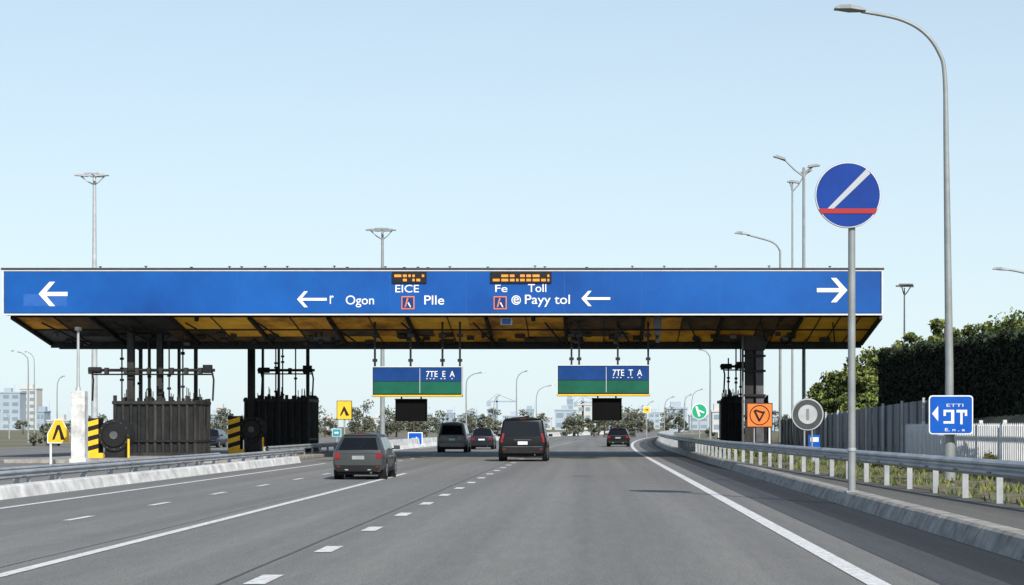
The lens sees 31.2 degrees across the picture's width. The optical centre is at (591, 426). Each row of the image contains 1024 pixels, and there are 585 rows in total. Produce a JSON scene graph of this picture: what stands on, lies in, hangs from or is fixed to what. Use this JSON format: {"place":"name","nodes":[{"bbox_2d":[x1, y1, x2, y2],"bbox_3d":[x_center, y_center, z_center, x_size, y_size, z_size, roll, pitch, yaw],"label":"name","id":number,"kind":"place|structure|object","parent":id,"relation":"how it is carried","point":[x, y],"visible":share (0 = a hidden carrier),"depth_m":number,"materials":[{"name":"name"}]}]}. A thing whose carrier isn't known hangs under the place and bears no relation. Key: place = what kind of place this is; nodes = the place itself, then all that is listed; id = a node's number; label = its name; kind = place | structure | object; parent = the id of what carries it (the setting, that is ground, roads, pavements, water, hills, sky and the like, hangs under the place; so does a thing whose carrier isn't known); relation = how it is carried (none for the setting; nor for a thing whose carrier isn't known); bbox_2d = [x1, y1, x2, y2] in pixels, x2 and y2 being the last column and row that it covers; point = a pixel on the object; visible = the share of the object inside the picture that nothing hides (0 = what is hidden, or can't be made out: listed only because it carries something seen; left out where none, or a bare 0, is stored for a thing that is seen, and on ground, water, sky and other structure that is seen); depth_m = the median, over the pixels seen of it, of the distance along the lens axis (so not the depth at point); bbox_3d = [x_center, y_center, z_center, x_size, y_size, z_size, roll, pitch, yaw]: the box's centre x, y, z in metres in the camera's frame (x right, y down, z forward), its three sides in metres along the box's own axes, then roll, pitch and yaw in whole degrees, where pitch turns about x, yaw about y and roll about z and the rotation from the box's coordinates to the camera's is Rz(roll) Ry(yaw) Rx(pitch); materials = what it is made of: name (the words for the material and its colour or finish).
{"place":"outdoors","nodes":[
{"label":"outdoors","id":0,"kind":"place"},
{"bbox_2d":[0,427,799,447],"bbox_3d":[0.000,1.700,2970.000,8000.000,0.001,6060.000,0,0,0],"label":"ground","id":1,"kind":"structure","parent":0,"point":[18,438],"depth_m":393.28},
{"bbox_2d":[0,388,26,429],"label":"office building","id":2,"kind":"structure","parent":1,"relation":"on","point":[12,404],"depth_m":900.00,"materials":[{"name":"concrete"}]},
{"bbox_2d":[11,350,28,442],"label":"street lamp","id":3,"kind":"object","parent":1,"relation":"on","point":[27,399],"visible":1,"depth_m":189.94,"materials":[{"name":"grey metal"}]},
{"bbox_2d":[25,351,34,432],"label":"street lamp","id":4,"kind":"object","parent":1,"relation":"on","point":[34,391],"visible":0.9,"depth_m":259.94,"materials":[{"name":"grey metal"}]},
{"bbox_2d":[19,384,42,429],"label":"office building","id":5,"kind":"structure","parent":1,"relation":"on","point":[38,397],"depth_m":950.00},
{"bbox_2d":[36,402,50,429],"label":"office building","id":6,"kind":"structure","parent":1,"relation":"on","point":[43,414],"depth_m":850.48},
{"bbox_2d":[28,427,70,445],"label":"distant tree line","id":7,"kind":"object","parent":1,"relation":"on","point":[33,439],"visible":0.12,"depth_m":162.71,"materials":[{"name":"green plant"}]},
{"bbox_2d":[46,414,70,427],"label":"office building","id":8,"kind":"structure","parent":1,"relation":"on","point":[63,417],"depth_m":702.59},
{"bbox_2d":[14,413,107,433],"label":"distant tree line","id":9,"kind":"object","parent":1,"relation":"on","point":[24,423],"visible":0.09,"depth_m":394.71,"materials":[{"name":"green plant"}]},
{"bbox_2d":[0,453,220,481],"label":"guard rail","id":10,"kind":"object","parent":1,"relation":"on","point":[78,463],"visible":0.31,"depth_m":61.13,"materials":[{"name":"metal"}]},
{"bbox_2d":[211,410,229,429],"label":"office building","id":11,"kind":"structure","parent":1,"relation":"on","point":[215,412],"depth_m":900.00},
{"bbox_2d":[319,413,337,429],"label":"office building","id":12,"kind":"structure","parent":1,"relation":"on","point":[328,417],"depth_m":800.00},
{"bbox_2d":[370,409,394,429],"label":"office building","id":13,"kind":"structure","parent":1,"relation":"on","point":[376,419],"depth_m":850.00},
{"bbox_2d":[211,400,649,436],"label":"distant tree line","id":14,"kind":"object","parent":1,"relation":"on","point":[577,424],"visible":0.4,"depth_m":303.32,"materials":[{"name":"green plant"}]},
{"bbox_2d":[445,406,455,421],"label":"office building","id":15,"kind":"structure","parent":1,"relation":"on","point":[450,413],"depth_m":1200.00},
{"bbox_2d":[457,409,483,429],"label":"office building","id":16,"kind":"structure","parent":1,"relation":"on","point":[459,416],"depth_m":950.00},
{"bbox_2d":[487,394,515,419],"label":"tower crane","id":17,"kind":"object","parent":1,"relation":"on","point":[489,402],"visible":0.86,"depth_m":900.00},
{"bbox_2d":[502,411,525,420],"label":"office building","id":18,"kind":"structure","parent":1,"relation":"on","point":[512,414],"depth_m":900.00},
{"bbox_2d":[525,406,533,416],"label":"office building","id":19,"kind":"structure","parent":1,"relation":"on","point":[529,410],"depth_m":1200.00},
{"bbox_2d":[533,413,552,429],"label":"office building","id":20,"kind":"structure","parent":1,"relation":"on","point":[549,423],"depth_m":1000.00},
{"bbox_2d":[554,401,576,429],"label":"office building","id":21,"kind":"structure","parent":1,"relation":"on","point":[563,412],"depth_m":900.00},
{"bbox_2d":[566,396,573,408],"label":"office building","id":22,"kind":"structure","parent":1,"relation":"on","point":[569,399],"depth_m":1300.00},
{"bbox_2d":[348,405,799,432],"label":"distant tree line","id":23,"kind":"object","parent":1,"relation":"on","point":[591,425],"visible":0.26,"depth_m":521.78,"materials":[{"name":"green plant"}]},
{"bbox_2d":[577,401,591,429],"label":"office building","id":24,"kind":"structure","parent":1,"relation":"on","point":[585,409],"depth_m":1000.00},
{"bbox_2d":[649,409,659,428],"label":"office building","id":25,"kind":"structure","parent":1,"relation":"on","point":[654,415],"depth_m":1200.00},
{"bbox_2d":[665,402,687,431],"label":"office building","id":26,"kind":"structure","parent":1,"relation":"on","point":[677,405],"depth_m":620.00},
{"bbox_2d":[688,415,708,429],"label":"office building","id":27,"kind":"structure","parent":1,"relation":"on","point":[704,423],"depth_m":900.00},
{"bbox_2d":[691,403,706,437],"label":"green round sign","id":28,"kind":"object","parent":1,"relation":"on","point":[699,411],"visible":0.91,"depth_m":174.97,"materials":[{"name":"metal"}]},
{"bbox_2d":[699,349,710,438],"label":"street lamp","id":29,"kind":"object","parent":1,"relation":"on","point":[709,395],"visible":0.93,"depth_m":169.94,"materials":[{"name":"grey metal"}]},
{"bbox_2d":[711,404,718,431],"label":"office building","id":30,"kind":"structure","parent":1,"relation":"on","point":[715,419],"depth_m":560.00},
{"bbox_2d":[734,231,781,442],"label":"street lamp","id":31,"kind":"object","parent":1,"relation":"on","point":[780,352],"visible":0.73,"depth_m":119.93,"materials":[{"name":"grey metal"}]},
{"bbox_2d":[773,155,819,398],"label":"street lamp","id":32,"kind":"object","parent":1,"relation":"on","point":[803,174],"visible":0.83,"depth_m":109.92,"materials":[{"name":"grey metal"}]},
{"bbox_2d":[787,169,811,417],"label":"street lamp","id":33,"kind":"object","parent":1,"relation":"on","point":[792,380],"visible":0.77,"depth_m":149.95,"materials":[{"name":"grey metal"}]},
{"bbox_2d":[655,433,1023,561],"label":"kerb","id":34,"kind":"structure","parent":1,"relation":"on","point":[1006,541],"depth_m":32.56,"materials":[{"name":"concrete"}]},
{"bbox_2d":[815,162,880,491],"bbox_3d":[5.546,-2.150,39.608,1.432,7.139,0.304,0,0,0],"label":"round traffic sign","id":35,"kind":"object","parent":34,"relation":"on","point":[848,195],"visible":0.98,"depth_m":39.47,"materials":[{"name":"blue metal"}]},
{"bbox_2d":[896,284,913,344],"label":"street lamp","id":36,"kind":"object","parent":1,"relation":"on","point":[905,285],"visible":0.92,"depth_m":169.93,"materials":[{"name":"grey metal"}]},
{"bbox_2d":[0,431,955,584],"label":"highway road","id":37,"kind":"structure","parent":0,"point":[584,510],"depth_m":30.43,"materials":[{"name":"asphalt"}]},
{"bbox_2d":[47,419,69,463],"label":"warning sign","id":38,"kind":"object","parent":37,"relation":"on","point":[58,432],"visible":0.83,"depth_m":79.98,"materials":[{"name":"yellow metal"}]},
{"bbox_2d":[69,327,89,462],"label":"gate pillar","id":39,"kind":"structure","parent":37,"relation":"on","point":[79,425],"depth_m":77.00,"materials":[{"name":"white concrete"}]},
{"bbox_2d":[74,172,108,417],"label":"street lamp","id":40,"kind":"object","parent":37,"relation":"on","point":[94,408],"visible":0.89,"depth_m":139.87,"materials":[{"name":"grey metal"}]},
{"bbox_2d":[0,456,300,499],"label":"concrete barrier","id":41,"kind":"object","parent":37,"relation":"on","point":[18,490],"visible":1,"depth_m":53.85,"materials":[{"name":"concrete"}]},
{"bbox_2d":[0,448,303,483],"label":"guard rail","id":42,"kind":"object","parent":37,"relation":"on","point":[50,472],"visible":0.92,"depth_m":56.55,"materials":[{"name":"metal"}]},
{"bbox_2d":[4,450,333,463],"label":"toll island","id":43,"kind":"structure","parent":37,"relation":"on","point":[65,459],"depth_m":87.12,"materials":[{"name":"concrete"}]},
{"bbox_2d":[88,418,135,457],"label":"crash cushion","id":44,"kind":"object","parent":43,"relation":"on","point":[114,438],"visible":0.94,"depth_m":89.02,"materials":[{"name":"black plastic"}]},
{"bbox_2d":[112,387,212,455],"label":"toll booth","id":45,"kind":"object","parent":43,"relation":"on","point":[170,427],"visible":0.84,"depth_m":95.10,"materials":[{"name":"metal"}]},
{"bbox_2d":[88,365,214,400],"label":"pipe rack","id":46,"kind":"object","parent":45,"relation":"on","point":[171,371],"visible":1,"depth_m":95.43,"materials":[{"name":"metal"}]},
{"bbox_2d":[120,335,184,400],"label":"service mast","id":47,"kind":"object","parent":45,"relation":"on","point":[168,376],"visible":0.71,"depth_m":96.96,"materials":[{"name":"metal"}]},
{"bbox_2d":[228,416,266,453],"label":"crash cushion","id":48,"kind":"object","parent":43,"relation":"on","point":[251,432],"visible":0.96,"depth_m":103.02,"materials":[{"name":"black plastic"}]},
{"bbox_2d":[243,387,318,451],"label":"toll booth","id":49,"kind":"object","parent":43,"relation":"on","point":[283,418],"visible":0.76,"depth_m":109.10,"materials":[{"name":"metal"}]},
{"bbox_2d":[274,349,296,398],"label":"service mast","id":50,"kind":"object","parent":49,"relation":"on","point":[275,367],"visible":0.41,"depth_m":110.96,"materials":[{"name":"metal"}]},
{"bbox_2d":[257,365,314,396],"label":"pipe rack","id":51,"kind":"object","parent":49,"relation":"on","point":[268,370],"visible":1,"depth_m":108.94,"materials":[{"name":"metal"}]},
{"bbox_2d":[263,442,338,457],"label":"guard rail","id":52,"kind":"object","parent":43,"relation":"on","point":[304,446],"visible":0.71,"depth_m":98.94,"materials":[{"name":"metal"}]},
{"bbox_2d":[1,265,883,452],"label":"toll gantry","id":53,"kind":"object","parent":43,"relation":"on","point":[753,313],"visible":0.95,"depth_m":92.98,"materials":[{"name":"metal"}]},
{"bbox_2d":[372,322,462,396],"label":"overhead lane sign","id":54,"kind":"object","parent":53,"relation":"attached to","point":[442,380],"visible":0.97,"depth_m":94.60,"materials":[{"name":"metal"}]},
{"bbox_2d":[395,397,426,420],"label":"lane signal display","id":55,"kind":"object","parent":54,"relation":"attached to","point":[410,409],"visible":1,"depth_m":94.62,"materials":[{"name":"metal"}]},
{"bbox_2d":[557,322,650,395],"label":"overhead lane sign","id":56,"kind":"object","parent":53,"relation":"attached to","point":[603,380],"visible":0.94,"depth_m":94.60,"materials":[{"name":"metal"}]},
{"bbox_2d":[592,396,621,420],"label":"lane signal display","id":57,"kind":"object","parent":56,"relation":"attached to","point":[606,409],"visible":1,"depth_m":94.62,"materials":[{"name":"metal"}]},
{"bbox_2d":[720,362,744,392],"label":"pipe rack","id":58,"kind":"object","parent":53,"relation":"attached to","point":[737,366],"visible":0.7,"depth_m":110.88,"materials":[{"name":"metal"}]},
{"bbox_2d":[211,429,227,447],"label":"parked car","id":59,"kind":"object","parent":37,"relation":"on","point":[219,437],"visible":0.54,"depth_m":146.93,"materials":[{"name":"blue paint"}]},
{"bbox_2d":[3,457,518,584],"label":"tar seam","id":60,"kind":"object","parent":37,"relation":"on","point":[301,548],"visible":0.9,"depth_m":27.64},
{"bbox_2d":[332,429,340,441],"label":"teal sign","id":61,"kind":"object","parent":37,"relation":"on","point":[336,433],"visible":0.8,"depth_m":129.98,"materials":[{"name":"metal"}]},
{"bbox_2d":[337,401,351,433],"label":"warning sign","id":62,"kind":"object","parent":37,"relation":"on","point":[344,410],"visible":0.81,"depth_m":87.98,"materials":[{"name":"yellow metal"}]},
{"bbox_2d":[333,429,399,478],"bbox_3d":[-7.431,0.911,60.302,2.060,1.640,4.167,0,0,0],"label":"suv car","id":63,"kind":"object","parent":37,"relation":"on","point":[366,453],"visible":1,"depth_m":58.43,"materials":[{"name":"grey paint"}]},
{"bbox_2d":[366,228,395,434],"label":"street lamp","id":64,"kind":"object","parent":37,"relation":"on","point":[382,399],"visible":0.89,"depth_m":179.85,"materials":[{"name":"grey metal"}]},
{"bbox_2d":[408,432,422,444],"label":"blue sign","id":65,"kind":"object","parent":37,"relation":"on","point":[411,435],"visible":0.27,"depth_m":149.98,"materials":[{"name":"metal"}]},
{"bbox_2d":[0,434,890,584],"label":"road marking","id":66,"kind":"object","parent":37,"relation":"on","point":[867,578],"visible":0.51,"depth_m":29.14,"materials":[{"name":"paint"}]},
{"bbox_2d":[437,422,472,451],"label":"silver minivan","id":67,"kind":"object","parent":37,"relation":"on","point":[453,435],"visible":1,"depth_m":120.08,"materials":[{"name":"paint"}]},
{"bbox_2d":[465,372,484,424],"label":"street lamp","id":68,"kind":"object","parent":37,"relation":"on","point":[466,393],"visible":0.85,"depth_m":199.94,"materials":[{"name":"grey metal"}]},
{"bbox_2d":[470,426,497,448],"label":"dark sedan","id":69,"kind":"object","parent":37,"relation":"on","point":[482,437],"visible":0.83,"depth_m":136.22,"materials":[{"name":"blue paint"}]},
{"bbox_2d":[389,431,608,449],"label":"concrete barrier","id":70,"kind":"object","parent":37,"relation":"on","point":[413,443],"visible":0.22,"depth_m":150.53,"materials":[{"name":"concrete"}]},
{"bbox_2d":[498,417,552,460],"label":"black van","id":71,"kind":"object","parent":37,"relation":"on","point":[523,436],"visible":1,"depth_m":88.72,"materials":[{"name":"paint"}]},
{"bbox_2d":[605,428,631,446],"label":"black hatchback","id":72,"kind":"object","parent":37,"relation":"on","point":[618,436],"visible":0.99,"depth_m":154.04,"materials":[{"name":"paint"}]},
{"bbox_2d":[643,407,649,438],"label":"yellow sign","id":73,"kind":"object","parent":37,"relation":"on","point":[646,410],"visible":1,"depth_m":259.98,"materials":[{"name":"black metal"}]},
{"bbox_2d":[0,0,1023,426],"label":"sky","id":74,"kind":"structure","parent":0,"point":[225,133],"materials":[{"name":"blue"}]},
{"bbox_2d":[639,433,1023,584],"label":"road shoulder","id":75,"kind":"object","parent":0,"point":[882,537],"visible":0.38,"depth_m":28.41},
{"bbox_2d":[676,434,1023,529],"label":"footpath","id":76,"kind":"structure","parent":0,"point":[1009,514],"depth_m":34.89,"materials":[{"name":"concrete"}]},
{"bbox_2d":[717,388,741,441],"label":"toll booth","id":77,"kind":"object","parent":76,"relation":"on","point":[730,417],"visible":0.84,"depth_m":112.10,"materials":[{"name":"metal"}]},
{"bbox_2d":[727,349,741,398],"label":"service mast","id":78,"kind":"object","parent":77,"relation":"on","point":[735,383],"visible":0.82,"depth_m":112.96,"materials":[{"name":"metal"}]},
{"bbox_2d":[657,430,1023,503],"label":"guard rail","id":79,"kind":"object","parent":76,"relation":"on","point":[999,470],"visible":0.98,"depth_m":44.34,"materials":[{"name":"metal"}]},
{"bbox_2d":[676,414,1023,502],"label":"grass embankment","id":80,"kind":"structure","parent":0,"point":[1016,418],"depth_m":53.09,"materials":[{"name":"plant"}]},
{"bbox_2d":[747,403,772,456],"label":"orange warning sign","id":81,"kind":"object","parent":80,"relation":"on","point":[759,414],"visible":0.88,"depth_m":83.98,"materials":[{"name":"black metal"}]},
{"bbox_2d":[764,395,771,443],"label":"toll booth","id":82,"kind":"object","parent":80,"relation":"on","point":[766,428],"visible":0.2,"depth_m":98.60,"materials":[{"name":"metal"}]},
{"bbox_2d":[791,398,823,461],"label":"round sign","id":83,"kind":"object","parent":80,"relation":"on","point":[807,414],"visible":0.95,"depth_m":69.98,"materials":[{"name":"grey metal"}]},
{"bbox_2d":[808,435,819,461],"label":"sign","id":84,"kind":"object","parent":80,"relation":"on","point":[816,440],"visible":0.55,"depth_m":72.00,"materials":[{"name":"metal"}]},
{"bbox_2d":[806,382,828,421],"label":"shrub","id":85,"kind":"object","parent":80,"relation":"on","point":[817,392],"visible":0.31,"depth_m":118.03,"materials":[{"name":"green plant"}]},
{"bbox_2d":[817,368,845,403],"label":"shrub","id":86,"kind":"object","parent":80,"relation":"on","point":[829,379],"visible":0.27,"depth_m":111.82,"materials":[{"name":"green plant"}]},
{"bbox_2d":[823,386,845,420],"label":"shrub","id":87,"kind":"object","parent":80,"relation":"on","point":[834,394],"visible":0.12,"depth_m":105.83,"materials":[{"name":"green plant"}]},
{"bbox_2d":[820,354,861,411],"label":"shrub","id":88,"kind":"object","parent":80,"relation":"on","point":[837,377],"visible":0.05,"depth_m":108.13,"materials":[{"name":"green plant"}]},
{"bbox_2d":[832,392,857,411],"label":"shrub","id":89,"kind":"object","parent":80,"relation":"on","point":[840,400],"visible":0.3,"depth_m":98.44,"materials":[{"name":"green plant"}]},
{"bbox_2d":[833,370,865,412],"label":"shrub","id":90,"kind":"object","parent":80,"relation":"on","point":[842,386],"visible":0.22,"depth_m":100.05,"materials":[{"name":"green plant"}]},
{"bbox_2d":[680,446,1023,506],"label":"verge grass","id":91,"kind":"structure","parent":80,"relation":"on","point":[1018,487],"depth_m":47.68,"materials":[{"name":"green plant"}]},
{"bbox_2d":[780,398,928,452],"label":"corrugated fence","id":92,"kind":"object","parent":80,"relation":"on","point":[874,426],"visible":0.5,"depth_m":74.78,"materials":[{"name":"grey metal"}]},
{"bbox_2d":[838,391,877,411],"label":"shrub","id":93,"kind":"object","parent":80,"relation":"on","point":[868,399],"visible":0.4,"depth_m":91.77,"materials":[{"name":"green plant"}]},
{"bbox_2d":[844,346,890,377],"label":"shrub","id":94,"kind":"object","parent":80,"relation":"on","point":[867,355],"visible":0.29,"depth_m":103.80,"materials":[{"name":"green plant"}]},
{"bbox_2d":[860,356,878,386],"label":"shrub","id":95,"kind":"object","parent":80,"relation":"on","point":[874,361],"visible":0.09,"depth_m":97.74,"materials":[{"name":"green plant"}]},
{"bbox_2d":[860,374,879,400],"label":"shrub","id":96,"kind":"object","parent":80,"relation":"on","point":[871,384],"visible":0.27,"depth_m":93.67,"materials":[{"name":"green plant"}]},
{"bbox_2d":[834,4,955,479],"bbox_3d":[7.806,-4.713,47.000,3.117,12.225,0.512,0,0,0],"label":"street lamp","id":97,"kind":"object","parent":80,"relation":"on","point":[949,448],"visible":0.97,"depth_m":46.93,"materials":[{"name":"grey metal"}]},
{"bbox_2d":[929,395,972,433],"bbox_3d":[9.165,-0.301,46.671,1.126,0.990,0.218,0,0,0],"label":"direction sign","id":98,"kind":"object","parent":97,"relation":"attached to","point":[950,414],"visible":1,"depth_m":46.57,"materials":[{"name":"metal"}]},
{"bbox_2d":[891,332,926,347],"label":"deciduous tree","id":99,"kind":"object","parent":80,"relation":"on","point":[909,337],"visible":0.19,"depth_m":94.99,"materials":[{"name":"green plant"}]},
{"bbox_2d":[908,334,943,345],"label":"deciduous tree","id":100,"kind":"object","parent":80,"relation":"on","point":[934,338],"depth_m":85.53,"materials":[{"name":"green plant"}]},
{"bbox_2d":[927,318,958,340],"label":"deciduous tree","id":101,"kind":"object","parent":80,"relation":"on","point":[937,326],"visible":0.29,"depth_m":89.91,"materials":[{"name":"green plant"}]},
{"bbox_2d":[877,326,1023,423],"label":"ivy hedge","id":102,"kind":"object","parent":80,"relation":"on","point":[988,370],"visible":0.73,"depth_m":60.60,"materials":[{"name":"green plant"}]},
{"bbox_2d":[943,323,977,337],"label":"deciduous tree","id":103,"kind":"object","parent":80,"relation":"on","point":[965,332],"visible":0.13,"depth_m":91.60,"materials":[{"name":"green plant"}]},
{"bbox_2d":[906,420,1023,460],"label":"picket fence","id":104,"kind":"object","parent":80,"relation":"on","point":[1004,440],"visible":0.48,"depth_m":51.80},
{"bbox_2d":[980,452,996,458],"bbox_3d":[11.283,0.982,50.087,1.126,0.602,1.561,0,0,42],"label":"flowering shrub","id":105,"kind":"object","parent":80,"relation":"on","point":[989,456],"visible":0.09,"depth_m":49.68,"materials":[{"name":"green plant"}]},
{"bbox_2d":[973,322,1008,333],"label":"deciduous tree","id":106,"kind":"object","parent":80,"relation":"on","point":[982,328],"visible":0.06,"depth_m":88.05,"materials":[{"name":"green plant"}]},
{"bbox_2d":[985,306,1023,333],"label":"deciduous tree","id":107,"kind":"object","parent":80,"relation":"on","point":[1014,322],"visible":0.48,"depth_m":83.71,"materials":[{"name":"green plant"}]},
{"bbox_2d":[992,267,1023,273],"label":"street lamp","id":108,"kind":"object","parent":80,"relation":"on","point":[1003,269],"visible":1,"depth_m":99.94,"materials":[{"name":"grey metal"}]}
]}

